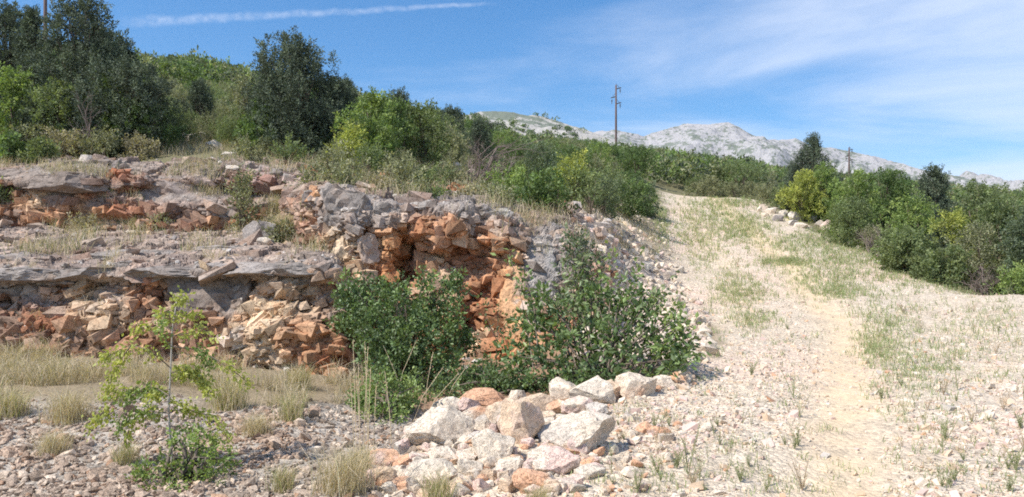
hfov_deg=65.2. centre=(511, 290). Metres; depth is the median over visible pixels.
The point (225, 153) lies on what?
boulder
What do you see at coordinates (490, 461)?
boulder
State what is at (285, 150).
shrub
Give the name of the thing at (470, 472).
boulder
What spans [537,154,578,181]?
shrub
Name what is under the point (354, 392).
grass stalk
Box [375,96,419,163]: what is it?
broadleaf tree
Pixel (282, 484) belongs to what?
grass tuft
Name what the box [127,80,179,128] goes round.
shrub
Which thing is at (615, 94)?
utility pole
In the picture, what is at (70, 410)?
grass tuft
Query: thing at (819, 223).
boulder
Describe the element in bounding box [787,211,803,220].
boulder
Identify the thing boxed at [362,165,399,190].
shrub
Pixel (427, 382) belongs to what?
grass stalk
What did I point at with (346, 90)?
juniper tree
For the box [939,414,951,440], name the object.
weed
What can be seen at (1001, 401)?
weed
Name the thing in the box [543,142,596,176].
shrub
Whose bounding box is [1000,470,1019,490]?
weed
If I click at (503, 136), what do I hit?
shrub
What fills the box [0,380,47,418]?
grass tuft
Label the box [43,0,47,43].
utility pole
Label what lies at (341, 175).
shrub
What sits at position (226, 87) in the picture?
shrub
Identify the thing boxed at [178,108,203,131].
shrub
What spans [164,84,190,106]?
shrub
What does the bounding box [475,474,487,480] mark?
boulder
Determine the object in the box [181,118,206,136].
shrub
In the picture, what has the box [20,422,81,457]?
grass tuft
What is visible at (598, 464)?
boulder
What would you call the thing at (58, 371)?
dry grass
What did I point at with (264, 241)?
boulder
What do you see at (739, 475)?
weed
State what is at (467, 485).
boulder
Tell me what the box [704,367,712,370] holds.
boulder
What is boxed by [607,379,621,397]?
boulder
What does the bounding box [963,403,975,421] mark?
weed
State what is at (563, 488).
boulder
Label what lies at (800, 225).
boulder
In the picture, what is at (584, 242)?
shrub
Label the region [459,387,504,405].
boulder
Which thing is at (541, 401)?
boulder
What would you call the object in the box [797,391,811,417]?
weed
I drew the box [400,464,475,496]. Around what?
grass tuft
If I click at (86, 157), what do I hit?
boulder
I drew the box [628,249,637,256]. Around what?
boulder
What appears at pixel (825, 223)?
boulder
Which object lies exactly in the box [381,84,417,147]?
juniper shrub
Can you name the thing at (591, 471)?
boulder
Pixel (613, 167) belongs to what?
shrub
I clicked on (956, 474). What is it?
weed
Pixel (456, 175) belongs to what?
shrub
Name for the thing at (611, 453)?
weed
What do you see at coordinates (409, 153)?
shrub
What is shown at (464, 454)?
boulder
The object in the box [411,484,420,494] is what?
boulder
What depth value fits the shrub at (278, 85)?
29.04 m
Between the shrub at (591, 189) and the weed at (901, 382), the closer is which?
the weed at (901, 382)
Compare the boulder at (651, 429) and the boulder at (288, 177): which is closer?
the boulder at (651, 429)
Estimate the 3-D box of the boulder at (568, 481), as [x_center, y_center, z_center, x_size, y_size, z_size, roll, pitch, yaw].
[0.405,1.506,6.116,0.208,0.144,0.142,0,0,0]
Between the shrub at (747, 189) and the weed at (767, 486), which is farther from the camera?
the shrub at (747, 189)
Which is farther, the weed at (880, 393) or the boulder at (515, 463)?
the weed at (880, 393)
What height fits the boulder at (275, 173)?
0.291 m
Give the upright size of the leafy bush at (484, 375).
0.799 m
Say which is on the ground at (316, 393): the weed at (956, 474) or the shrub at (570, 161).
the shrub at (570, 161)
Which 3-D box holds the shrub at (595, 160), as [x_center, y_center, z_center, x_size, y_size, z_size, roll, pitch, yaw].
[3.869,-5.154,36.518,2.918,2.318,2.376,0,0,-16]
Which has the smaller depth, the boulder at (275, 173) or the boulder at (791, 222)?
the boulder at (275, 173)
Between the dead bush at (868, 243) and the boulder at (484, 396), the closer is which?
the boulder at (484, 396)
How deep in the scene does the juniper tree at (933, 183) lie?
30.77 m
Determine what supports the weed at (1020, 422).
on the gravel track
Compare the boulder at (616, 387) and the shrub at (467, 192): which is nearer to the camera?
the boulder at (616, 387)
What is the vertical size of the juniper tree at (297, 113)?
4.537 m
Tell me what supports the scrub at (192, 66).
on the ground at (316, 393)
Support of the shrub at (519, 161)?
on the ground at (316, 393)
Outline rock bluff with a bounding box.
[270,148,640,359]
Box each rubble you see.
[0,155,661,370]
[0,390,459,496]
[385,383,750,496]
[574,199,720,367]
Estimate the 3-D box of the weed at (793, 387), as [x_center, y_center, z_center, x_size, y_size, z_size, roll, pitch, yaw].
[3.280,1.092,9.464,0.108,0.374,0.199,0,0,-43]
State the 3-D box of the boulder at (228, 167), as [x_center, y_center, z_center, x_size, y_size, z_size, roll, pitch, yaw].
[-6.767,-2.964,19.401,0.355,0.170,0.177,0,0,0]
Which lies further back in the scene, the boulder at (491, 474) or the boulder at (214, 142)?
the boulder at (214, 142)
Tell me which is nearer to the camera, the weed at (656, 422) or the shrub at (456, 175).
the weed at (656, 422)
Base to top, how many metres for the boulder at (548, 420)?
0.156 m
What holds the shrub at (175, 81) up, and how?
on the ground at (316, 393)
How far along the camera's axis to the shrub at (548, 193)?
16.66 m
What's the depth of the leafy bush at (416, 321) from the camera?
10.97 m
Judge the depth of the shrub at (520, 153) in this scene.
34.91 m
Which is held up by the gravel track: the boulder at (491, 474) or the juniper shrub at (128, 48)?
the boulder at (491, 474)
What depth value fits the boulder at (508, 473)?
6.24 m
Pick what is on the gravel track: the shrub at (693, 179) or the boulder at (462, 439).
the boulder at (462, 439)
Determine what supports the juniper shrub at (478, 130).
on the ground at (316, 393)
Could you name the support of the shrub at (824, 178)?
on the ground at (316, 393)
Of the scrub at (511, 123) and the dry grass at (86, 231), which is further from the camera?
the scrub at (511, 123)
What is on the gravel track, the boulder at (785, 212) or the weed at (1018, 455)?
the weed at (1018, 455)
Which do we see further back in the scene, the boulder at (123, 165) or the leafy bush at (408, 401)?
the boulder at (123, 165)
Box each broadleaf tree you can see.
[332,85,406,167]
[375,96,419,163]
[405,97,451,166]
[818,167,887,241]
[870,167,915,237]
[870,187,942,270]
[927,206,987,283]
[958,178,1013,250]
[967,191,1023,294]
[993,207,1023,294]
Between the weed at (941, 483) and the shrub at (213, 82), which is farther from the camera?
the shrub at (213, 82)
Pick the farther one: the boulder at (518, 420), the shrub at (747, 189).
the shrub at (747, 189)
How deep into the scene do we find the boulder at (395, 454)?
6.59 m
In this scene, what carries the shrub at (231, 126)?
on the ground at (316, 393)
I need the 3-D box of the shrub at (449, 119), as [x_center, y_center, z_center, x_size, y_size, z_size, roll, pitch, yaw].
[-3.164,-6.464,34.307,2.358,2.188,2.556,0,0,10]
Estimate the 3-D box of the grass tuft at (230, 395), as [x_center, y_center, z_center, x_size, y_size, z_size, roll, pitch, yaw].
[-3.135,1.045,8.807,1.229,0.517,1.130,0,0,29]
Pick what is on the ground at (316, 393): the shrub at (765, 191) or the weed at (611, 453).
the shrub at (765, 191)
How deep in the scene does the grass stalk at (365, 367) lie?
6.90 m
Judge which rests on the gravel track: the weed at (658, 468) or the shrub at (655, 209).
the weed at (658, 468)
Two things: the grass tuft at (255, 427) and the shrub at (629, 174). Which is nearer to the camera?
the grass tuft at (255, 427)
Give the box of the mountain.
[593,122,1023,190]
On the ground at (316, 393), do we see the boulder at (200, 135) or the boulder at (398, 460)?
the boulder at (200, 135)
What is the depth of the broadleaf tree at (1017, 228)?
21.99 m
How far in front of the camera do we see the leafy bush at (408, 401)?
8.82 m
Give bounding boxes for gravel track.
[388,191,1023,496]
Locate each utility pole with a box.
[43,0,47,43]
[611,84,620,143]
[845,147,852,173]
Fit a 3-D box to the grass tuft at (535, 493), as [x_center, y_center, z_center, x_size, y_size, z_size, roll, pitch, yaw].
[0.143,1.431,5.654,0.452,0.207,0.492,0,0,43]
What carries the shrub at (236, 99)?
on the ground at (316, 393)
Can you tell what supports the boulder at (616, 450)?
on the gravel track
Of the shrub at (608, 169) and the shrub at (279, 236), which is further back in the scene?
the shrub at (608, 169)
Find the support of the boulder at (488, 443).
on the gravel track
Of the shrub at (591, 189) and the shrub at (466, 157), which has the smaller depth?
the shrub at (591, 189)
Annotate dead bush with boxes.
[58,91,120,156]
[456,132,551,185]
[459,135,519,179]
[850,223,890,256]
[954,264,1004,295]
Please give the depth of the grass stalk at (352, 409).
6.98 m
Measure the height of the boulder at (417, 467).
0.287 m
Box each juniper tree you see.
[0,0,39,108]
[1,4,57,101]
[17,0,134,125]
[67,46,185,157]
[92,27,122,69]
[240,25,347,157]
[311,71,358,153]
[776,131,846,215]
[907,162,969,240]
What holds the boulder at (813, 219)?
on the ground at (316, 393)
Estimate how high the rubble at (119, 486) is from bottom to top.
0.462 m
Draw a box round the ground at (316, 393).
[0,65,991,496]
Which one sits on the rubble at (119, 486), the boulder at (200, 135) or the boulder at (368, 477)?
the boulder at (368, 477)
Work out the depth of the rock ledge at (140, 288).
12.30 m
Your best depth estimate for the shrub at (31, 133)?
21.47 m
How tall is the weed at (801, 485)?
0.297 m
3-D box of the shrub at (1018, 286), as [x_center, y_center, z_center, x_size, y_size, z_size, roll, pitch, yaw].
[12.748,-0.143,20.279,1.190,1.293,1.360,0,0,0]
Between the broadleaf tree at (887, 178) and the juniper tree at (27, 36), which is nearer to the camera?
the juniper tree at (27, 36)
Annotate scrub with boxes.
[129,44,1023,222]
[465,112,633,145]
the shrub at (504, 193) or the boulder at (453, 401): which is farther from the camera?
the shrub at (504, 193)
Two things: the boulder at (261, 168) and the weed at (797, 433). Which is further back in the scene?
the boulder at (261, 168)
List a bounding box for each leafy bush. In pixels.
[123,427,243,492]
[322,264,489,389]
[344,362,440,424]
[421,351,630,397]
[476,293,530,367]
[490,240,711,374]
[490,263,711,389]
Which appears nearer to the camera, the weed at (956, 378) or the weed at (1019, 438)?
the weed at (1019, 438)
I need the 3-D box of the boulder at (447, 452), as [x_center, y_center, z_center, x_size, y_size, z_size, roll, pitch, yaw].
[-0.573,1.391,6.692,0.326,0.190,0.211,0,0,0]
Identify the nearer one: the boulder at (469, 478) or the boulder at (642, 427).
the boulder at (469, 478)
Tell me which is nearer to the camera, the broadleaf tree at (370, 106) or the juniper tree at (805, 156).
the broadleaf tree at (370, 106)
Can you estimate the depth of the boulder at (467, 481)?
6.13 m
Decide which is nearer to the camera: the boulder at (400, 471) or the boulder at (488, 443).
the boulder at (400, 471)
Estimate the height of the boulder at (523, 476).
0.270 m
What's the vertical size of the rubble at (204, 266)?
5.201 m
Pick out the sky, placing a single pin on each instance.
(913, 83)
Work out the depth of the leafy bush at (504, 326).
11.89 m
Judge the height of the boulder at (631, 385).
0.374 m
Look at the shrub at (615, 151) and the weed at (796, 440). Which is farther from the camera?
the shrub at (615, 151)
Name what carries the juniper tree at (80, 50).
on the ground at (316, 393)
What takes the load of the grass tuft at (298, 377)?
on the ground at (316, 393)
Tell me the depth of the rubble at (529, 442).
6.82 m
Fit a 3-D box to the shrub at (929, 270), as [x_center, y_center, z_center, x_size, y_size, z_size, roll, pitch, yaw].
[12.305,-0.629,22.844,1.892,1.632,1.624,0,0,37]
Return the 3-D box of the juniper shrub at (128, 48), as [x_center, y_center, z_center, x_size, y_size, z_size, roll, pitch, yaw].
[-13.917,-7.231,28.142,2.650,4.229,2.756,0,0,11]
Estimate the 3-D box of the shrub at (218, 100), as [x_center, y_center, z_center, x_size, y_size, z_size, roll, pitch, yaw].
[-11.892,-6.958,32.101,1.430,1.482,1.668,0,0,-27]
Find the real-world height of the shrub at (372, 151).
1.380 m
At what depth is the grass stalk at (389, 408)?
7.09 m
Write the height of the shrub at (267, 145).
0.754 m
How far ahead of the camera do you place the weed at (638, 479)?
6.06 m
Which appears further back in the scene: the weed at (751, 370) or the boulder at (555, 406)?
the weed at (751, 370)
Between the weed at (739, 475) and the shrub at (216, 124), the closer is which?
the weed at (739, 475)
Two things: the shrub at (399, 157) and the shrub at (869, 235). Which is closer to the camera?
the shrub at (399, 157)
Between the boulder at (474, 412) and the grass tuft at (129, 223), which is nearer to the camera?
the boulder at (474, 412)
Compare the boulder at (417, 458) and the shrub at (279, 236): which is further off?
the shrub at (279, 236)
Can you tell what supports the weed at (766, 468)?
on the gravel track
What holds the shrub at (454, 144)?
on the ground at (316, 393)
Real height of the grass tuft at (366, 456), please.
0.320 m
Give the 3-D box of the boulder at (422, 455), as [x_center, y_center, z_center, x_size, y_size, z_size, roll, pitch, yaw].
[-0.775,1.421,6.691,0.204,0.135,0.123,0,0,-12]
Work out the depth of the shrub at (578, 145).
40.98 m
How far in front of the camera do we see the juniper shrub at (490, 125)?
46.79 m
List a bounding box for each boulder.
[79,155,92,160]
[98,159,112,164]
[119,163,129,168]
[188,132,207,140]
[205,139,222,148]
[221,152,235,156]
[226,165,239,170]
[242,220,276,241]
[257,237,271,245]
[259,165,268,171]
[270,168,282,176]
[282,173,296,182]
[364,469,374,484]
[370,448,400,466]
[372,466,397,485]
[380,481,398,493]
[391,465,405,470]
[392,453,409,465]
[392,475,421,493]
[394,438,409,454]
[397,468,405,475]
[404,458,457,487]
[405,405,474,445]
[409,453,428,458]
[411,456,422,459]
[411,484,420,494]
[419,442,430,451]
[426,445,457,464]
[430,441,440,447]
[430,474,448,488]
[432,396,459,408]
[439,440,452,446]
[447,477,473,491]
[448,476,470,485]
[450,457,458,463]
[453,482,470,495]
[456,447,476,458]
[456,450,476,461]
[457,397,480,411]
[457,430,481,444]
[457,458,482,475]
[458,442,469,449]
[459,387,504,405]
[462,406,485,418]
[464,475,474,485]
[466,468,481,474]
[471,478,489,491]
[472,429,515,459]
[473,414,490,431]
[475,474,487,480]
[477,456,496,468]
[480,468,496,480]
[485,401,501,423]
[491,456,523,471]
[497,398,544,443]
[497,468,514,478]
[498,478,515,492]
[508,390,526,399]
[510,454,523,461]
[512,468,554,493]
[519,393,552,411]
[522,462,533,469]
[523,455,537,465]
[524,484,539,493]
[527,445,580,474]
[536,411,615,454]
[541,483,559,494]
[542,410,555,417]
[544,417,554,424]
[544,478,561,488]
[545,399,561,413]
[549,377,575,399]
[556,477,576,489]
[560,395,592,413]
[560,483,566,492]
[567,438,587,454]
[569,375,615,403]
[569,474,584,483]
[574,463,606,479]
[580,457,599,464]
[584,216,593,222]
[585,402,607,413]
[590,462,605,469]
[604,443,618,454]
[607,233,613,242]
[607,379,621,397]
[611,238,618,248]
[615,371,657,398]
[621,250,628,255]
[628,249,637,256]
[633,256,643,261]
[636,261,645,268]
[636,421,651,432]
[638,248,648,256]
[647,426,659,435]
[653,375,675,388]
[666,293,680,298]
[670,370,694,383]
[694,316,706,322]
[699,329,711,334]
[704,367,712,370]
[760,213,769,216]
[765,207,776,213]
[772,214,783,220]
[779,209,788,217]
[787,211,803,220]
[787,220,797,225]
[793,222,807,227]
[806,214,816,221]
[814,220,822,225]
[820,219,830,230]
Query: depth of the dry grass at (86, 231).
18.22 m
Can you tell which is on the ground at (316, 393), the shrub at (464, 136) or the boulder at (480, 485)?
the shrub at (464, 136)
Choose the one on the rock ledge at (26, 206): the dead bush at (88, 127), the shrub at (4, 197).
the shrub at (4, 197)
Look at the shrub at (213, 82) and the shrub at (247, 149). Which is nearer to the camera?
the shrub at (247, 149)
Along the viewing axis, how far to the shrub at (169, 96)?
27.62 m
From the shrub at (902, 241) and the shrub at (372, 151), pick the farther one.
the shrub at (902, 241)
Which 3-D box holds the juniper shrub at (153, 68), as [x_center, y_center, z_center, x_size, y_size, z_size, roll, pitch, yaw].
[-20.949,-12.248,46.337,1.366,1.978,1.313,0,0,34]
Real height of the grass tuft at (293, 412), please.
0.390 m
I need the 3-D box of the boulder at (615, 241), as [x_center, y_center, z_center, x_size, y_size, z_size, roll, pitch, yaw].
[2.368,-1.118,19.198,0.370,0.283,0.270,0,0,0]
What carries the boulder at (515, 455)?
on the gravel track
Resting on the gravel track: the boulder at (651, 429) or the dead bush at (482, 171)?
the boulder at (651, 429)
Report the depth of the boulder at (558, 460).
6.47 m
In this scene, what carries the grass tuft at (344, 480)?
on the ground at (316, 393)
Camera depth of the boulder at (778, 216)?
35.62 m
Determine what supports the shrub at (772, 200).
on the ground at (316, 393)
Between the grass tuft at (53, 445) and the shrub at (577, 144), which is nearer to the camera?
the grass tuft at (53, 445)
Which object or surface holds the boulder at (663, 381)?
on the gravel track
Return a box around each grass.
[0,125,665,255]
[0,236,376,409]
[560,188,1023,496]
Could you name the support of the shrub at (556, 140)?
on the ground at (316, 393)
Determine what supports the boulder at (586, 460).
on the gravel track
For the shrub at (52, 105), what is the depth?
21.91 m
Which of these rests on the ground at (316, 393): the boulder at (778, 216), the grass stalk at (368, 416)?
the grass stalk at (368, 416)
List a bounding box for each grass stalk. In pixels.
[349,371,353,449]
[352,340,356,450]
[355,373,360,446]
[357,363,359,448]
[363,347,368,453]
[364,347,367,453]
[368,368,370,452]
[373,384,376,448]
[384,370,391,443]
[413,366,443,421]
[424,354,432,412]
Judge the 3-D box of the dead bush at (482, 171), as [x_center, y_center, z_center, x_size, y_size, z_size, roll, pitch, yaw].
[-0.179,-3.403,21.090,2.228,1.658,2.195,0,0,-41]
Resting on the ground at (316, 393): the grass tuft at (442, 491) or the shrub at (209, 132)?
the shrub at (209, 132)
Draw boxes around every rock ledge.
[0,153,354,231]
[0,219,408,379]
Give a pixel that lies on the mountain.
(726, 138)
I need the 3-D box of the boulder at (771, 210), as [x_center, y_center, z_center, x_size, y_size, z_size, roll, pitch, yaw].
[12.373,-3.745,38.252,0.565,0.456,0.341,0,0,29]
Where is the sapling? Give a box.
[78,285,257,461]
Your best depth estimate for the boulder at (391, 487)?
6.00 m
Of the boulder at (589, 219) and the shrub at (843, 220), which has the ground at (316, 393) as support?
the shrub at (843, 220)
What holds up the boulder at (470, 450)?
on the gravel track
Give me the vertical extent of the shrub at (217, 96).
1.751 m
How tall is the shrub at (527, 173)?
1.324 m
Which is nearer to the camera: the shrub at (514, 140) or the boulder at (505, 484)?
the boulder at (505, 484)
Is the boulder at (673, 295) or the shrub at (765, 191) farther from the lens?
the shrub at (765, 191)
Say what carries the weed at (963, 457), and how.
on the gravel track
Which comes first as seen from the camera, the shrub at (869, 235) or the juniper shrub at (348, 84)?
the shrub at (869, 235)
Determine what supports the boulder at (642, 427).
on the gravel track
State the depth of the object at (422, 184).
16.23 m
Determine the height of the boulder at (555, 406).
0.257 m
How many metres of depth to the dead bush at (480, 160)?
22.97 m
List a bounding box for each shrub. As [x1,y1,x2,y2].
[0,61,47,142]
[0,125,31,163]
[0,176,18,204]
[5,91,57,147]
[8,120,54,152]
[16,134,63,163]
[17,75,85,141]
[38,126,89,158]
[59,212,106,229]
[65,92,113,155]
[67,124,123,158]
[84,70,131,155]
[92,24,150,82]
[102,96,188,154]
[117,128,160,160]
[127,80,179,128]
[145,212,175,230]
[146,63,161,82]
[157,105,202,144]
[161,94,185,132]
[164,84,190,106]
[168,75,181,88]
[177,74,219,134]
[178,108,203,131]
[180,80,205,96]
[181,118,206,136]
[185,80,227,99]
[197,123,218,141]
[199,104,234,133]
[203,114,236,144]
[208,86,232,106]
[210,80,232,97]
[213,98,229,113]
[213,102,248,146]
[215,69,260,142]
[217,82,236,93]
[218,80,240,100]
[218,132,275,162]
[224,162,262,234]
[231,96,282,154]
[239,64,316,108]
[254,136,282,155]
[257,216,296,243]
[269,131,314,162]
[283,158,331,189]
[306,138,370,180]
[315,156,369,185]
[319,126,341,148]
[323,116,367,164]
[332,114,403,168]
[341,73,358,104]
[354,138,389,174]
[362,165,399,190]
[376,148,428,189]
[380,149,413,172]
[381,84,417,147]
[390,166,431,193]
[396,146,418,164]
[398,161,455,191]
[418,120,471,165]
[422,113,461,149]
[425,178,457,199]
[429,151,474,184]
[435,107,445,119]
[441,103,467,148]
[443,130,470,155]
[446,179,486,196]
[459,154,486,169]
[461,114,498,163]
[464,118,496,145]
[468,131,499,166]
[469,172,501,197]
[474,157,526,185]
[479,177,521,209]
[481,161,540,199]
[483,119,499,146]
[491,129,512,154]
[496,136,520,163]
[504,142,529,163]
[507,156,539,175]
[508,165,579,212]
[514,136,568,182]
[516,157,559,188]
[534,141,573,154]
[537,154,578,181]
[538,136,572,151]
[542,221,618,327]
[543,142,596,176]
[545,148,595,198]
[557,157,617,213]
[558,136,587,153]
[562,137,596,166]
[575,141,601,152]
[579,137,619,175]
[581,170,625,218]
[585,153,623,180]
[591,160,642,215]
[596,141,624,165]
[602,153,622,174]
[607,173,660,221]
[615,143,663,178]
[616,170,646,196]
[631,175,663,217]
[676,172,697,184]
[681,174,725,197]
[683,175,703,192]
[701,160,746,192]
[717,181,743,197]
[718,156,767,197]
[737,180,765,199]
[749,180,778,204]
[757,171,783,197]
[765,182,817,211]
[774,168,828,223]
[806,161,841,222]
[820,193,877,249]
[854,224,888,252]
[871,224,941,272]
[908,241,977,288]
[916,223,954,267]
[939,219,1013,294]
[983,259,1023,294]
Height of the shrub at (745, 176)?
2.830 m
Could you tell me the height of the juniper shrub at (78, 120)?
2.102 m
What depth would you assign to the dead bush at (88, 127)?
21.24 m
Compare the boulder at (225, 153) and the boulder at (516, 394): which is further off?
the boulder at (225, 153)
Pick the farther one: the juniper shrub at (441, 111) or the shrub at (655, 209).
the juniper shrub at (441, 111)
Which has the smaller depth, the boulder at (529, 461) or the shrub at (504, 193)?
the boulder at (529, 461)
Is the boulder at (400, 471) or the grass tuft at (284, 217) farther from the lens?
the grass tuft at (284, 217)
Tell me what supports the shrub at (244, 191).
on the ground at (316, 393)
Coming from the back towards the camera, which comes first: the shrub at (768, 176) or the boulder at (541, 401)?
the shrub at (768, 176)
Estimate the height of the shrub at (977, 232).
2.464 m
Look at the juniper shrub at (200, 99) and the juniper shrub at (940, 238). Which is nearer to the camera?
the juniper shrub at (940, 238)
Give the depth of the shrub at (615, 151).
50.43 m
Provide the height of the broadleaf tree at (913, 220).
3.262 m
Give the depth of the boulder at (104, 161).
20.03 m
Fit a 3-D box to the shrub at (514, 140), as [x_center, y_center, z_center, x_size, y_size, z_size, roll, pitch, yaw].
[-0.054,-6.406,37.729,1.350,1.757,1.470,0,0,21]
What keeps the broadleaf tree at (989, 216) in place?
on the ground at (316, 393)
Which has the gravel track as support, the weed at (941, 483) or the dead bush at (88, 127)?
the weed at (941, 483)
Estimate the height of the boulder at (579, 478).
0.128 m
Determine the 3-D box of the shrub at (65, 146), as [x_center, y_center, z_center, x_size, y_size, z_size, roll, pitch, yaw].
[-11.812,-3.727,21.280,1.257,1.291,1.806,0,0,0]
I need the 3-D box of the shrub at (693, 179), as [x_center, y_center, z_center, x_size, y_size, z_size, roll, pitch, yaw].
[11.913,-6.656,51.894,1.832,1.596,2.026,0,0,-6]
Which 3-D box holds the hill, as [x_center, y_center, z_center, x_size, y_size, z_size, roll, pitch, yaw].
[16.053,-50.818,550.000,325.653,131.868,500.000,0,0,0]
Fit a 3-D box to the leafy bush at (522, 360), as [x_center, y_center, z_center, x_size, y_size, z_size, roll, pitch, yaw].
[1.161,0.545,10.601,2.956,1.903,2.002,0,0,0]
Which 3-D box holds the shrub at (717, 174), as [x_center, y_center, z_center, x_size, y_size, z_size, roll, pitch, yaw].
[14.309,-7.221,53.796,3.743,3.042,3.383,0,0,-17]
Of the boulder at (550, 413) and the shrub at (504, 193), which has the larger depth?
the shrub at (504, 193)
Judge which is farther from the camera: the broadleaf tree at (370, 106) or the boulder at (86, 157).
the broadleaf tree at (370, 106)
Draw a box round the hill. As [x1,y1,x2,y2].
[463,111,630,146]
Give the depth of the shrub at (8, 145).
20.54 m
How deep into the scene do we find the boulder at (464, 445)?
6.78 m
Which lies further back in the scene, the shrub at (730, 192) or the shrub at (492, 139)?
the shrub at (730, 192)
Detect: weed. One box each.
[607,440,614,455]
[632,459,644,492]
[649,452,663,472]
[650,406,660,425]
[669,447,683,467]
[678,424,699,474]
[681,438,703,480]
[688,461,702,482]
[714,428,726,443]
[729,457,745,481]
[742,451,750,466]
[745,359,757,374]
[761,466,775,491]
[763,454,771,483]
[779,433,789,444]
[781,370,795,397]
[787,454,809,490]
[789,423,807,445]
[789,436,800,448]
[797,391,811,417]
[875,384,887,398]
[895,374,905,386]
[900,390,914,414]
[933,465,947,486]
[938,374,951,394]
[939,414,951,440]
[940,418,958,449]
[941,468,959,484]
[950,464,963,480]
[952,365,960,389]
[958,446,968,459]
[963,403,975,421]
[996,383,1010,409]
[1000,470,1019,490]
[1003,445,1019,471]
[1003,453,1016,468]
[1006,445,1023,469]
[1012,409,1023,428]
[1016,426,1023,449]
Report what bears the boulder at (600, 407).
on the gravel track
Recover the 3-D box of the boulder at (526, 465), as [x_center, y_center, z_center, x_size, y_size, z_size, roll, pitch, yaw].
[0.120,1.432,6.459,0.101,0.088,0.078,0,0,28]
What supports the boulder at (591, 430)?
on the gravel track
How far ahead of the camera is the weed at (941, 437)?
7.21 m
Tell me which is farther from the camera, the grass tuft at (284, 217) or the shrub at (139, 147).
the shrub at (139, 147)
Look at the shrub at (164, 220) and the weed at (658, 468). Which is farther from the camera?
the shrub at (164, 220)
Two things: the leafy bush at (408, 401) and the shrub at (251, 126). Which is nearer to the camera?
the leafy bush at (408, 401)
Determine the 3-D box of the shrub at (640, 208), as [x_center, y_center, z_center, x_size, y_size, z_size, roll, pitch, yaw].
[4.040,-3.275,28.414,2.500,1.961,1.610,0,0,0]
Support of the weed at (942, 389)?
on the gravel track
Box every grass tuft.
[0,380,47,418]
[11,379,110,425]
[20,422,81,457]
[99,437,147,465]
[123,212,136,228]
[197,370,274,412]
[225,410,284,436]
[255,459,302,493]
[259,190,280,213]
[261,205,294,232]
[269,358,329,390]
[269,386,313,422]
[287,436,408,496]
[315,437,394,475]
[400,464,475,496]
[515,478,559,496]
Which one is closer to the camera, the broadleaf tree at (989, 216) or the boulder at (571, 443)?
the boulder at (571, 443)
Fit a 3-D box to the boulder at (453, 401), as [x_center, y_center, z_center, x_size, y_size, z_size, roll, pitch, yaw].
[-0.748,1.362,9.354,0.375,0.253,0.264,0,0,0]
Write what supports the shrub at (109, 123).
on the ground at (316, 393)
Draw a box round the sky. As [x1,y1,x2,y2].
[0,0,1023,180]
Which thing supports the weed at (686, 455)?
on the gravel track
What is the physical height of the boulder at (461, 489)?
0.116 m
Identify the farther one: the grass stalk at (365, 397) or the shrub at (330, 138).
the shrub at (330, 138)
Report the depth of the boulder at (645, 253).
22.89 m
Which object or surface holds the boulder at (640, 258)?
on the ground at (316, 393)
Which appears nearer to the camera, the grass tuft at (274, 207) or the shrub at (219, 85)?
the grass tuft at (274, 207)
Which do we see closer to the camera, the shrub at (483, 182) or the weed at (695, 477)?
the weed at (695, 477)
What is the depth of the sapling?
6.48 m
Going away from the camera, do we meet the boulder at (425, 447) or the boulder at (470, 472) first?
the boulder at (470, 472)
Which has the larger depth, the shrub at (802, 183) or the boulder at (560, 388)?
the shrub at (802, 183)
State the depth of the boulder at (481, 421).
7.24 m
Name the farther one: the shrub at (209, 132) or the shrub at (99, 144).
the shrub at (209, 132)
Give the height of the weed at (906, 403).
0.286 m
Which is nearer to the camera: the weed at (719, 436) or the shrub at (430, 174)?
the weed at (719, 436)
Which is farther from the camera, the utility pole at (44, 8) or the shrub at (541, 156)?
the utility pole at (44, 8)
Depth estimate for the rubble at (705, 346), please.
18.15 m
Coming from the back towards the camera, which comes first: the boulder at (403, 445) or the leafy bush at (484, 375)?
the leafy bush at (484, 375)
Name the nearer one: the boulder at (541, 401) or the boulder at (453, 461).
the boulder at (453, 461)
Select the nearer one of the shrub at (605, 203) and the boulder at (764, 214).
the shrub at (605, 203)
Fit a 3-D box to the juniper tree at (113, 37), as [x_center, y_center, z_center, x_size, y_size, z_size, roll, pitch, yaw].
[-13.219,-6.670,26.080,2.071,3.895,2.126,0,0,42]
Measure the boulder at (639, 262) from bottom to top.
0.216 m
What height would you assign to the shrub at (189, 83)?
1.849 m
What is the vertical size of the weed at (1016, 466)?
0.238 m
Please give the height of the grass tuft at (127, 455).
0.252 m
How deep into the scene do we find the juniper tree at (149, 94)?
22.02 m
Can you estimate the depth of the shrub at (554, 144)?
33.66 m
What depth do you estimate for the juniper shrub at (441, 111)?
49.31 m
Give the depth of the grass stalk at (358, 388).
6.81 m
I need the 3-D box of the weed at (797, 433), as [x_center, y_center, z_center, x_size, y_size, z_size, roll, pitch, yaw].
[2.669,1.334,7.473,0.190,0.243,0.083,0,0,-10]
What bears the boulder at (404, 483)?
on the gravel track
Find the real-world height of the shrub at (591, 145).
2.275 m

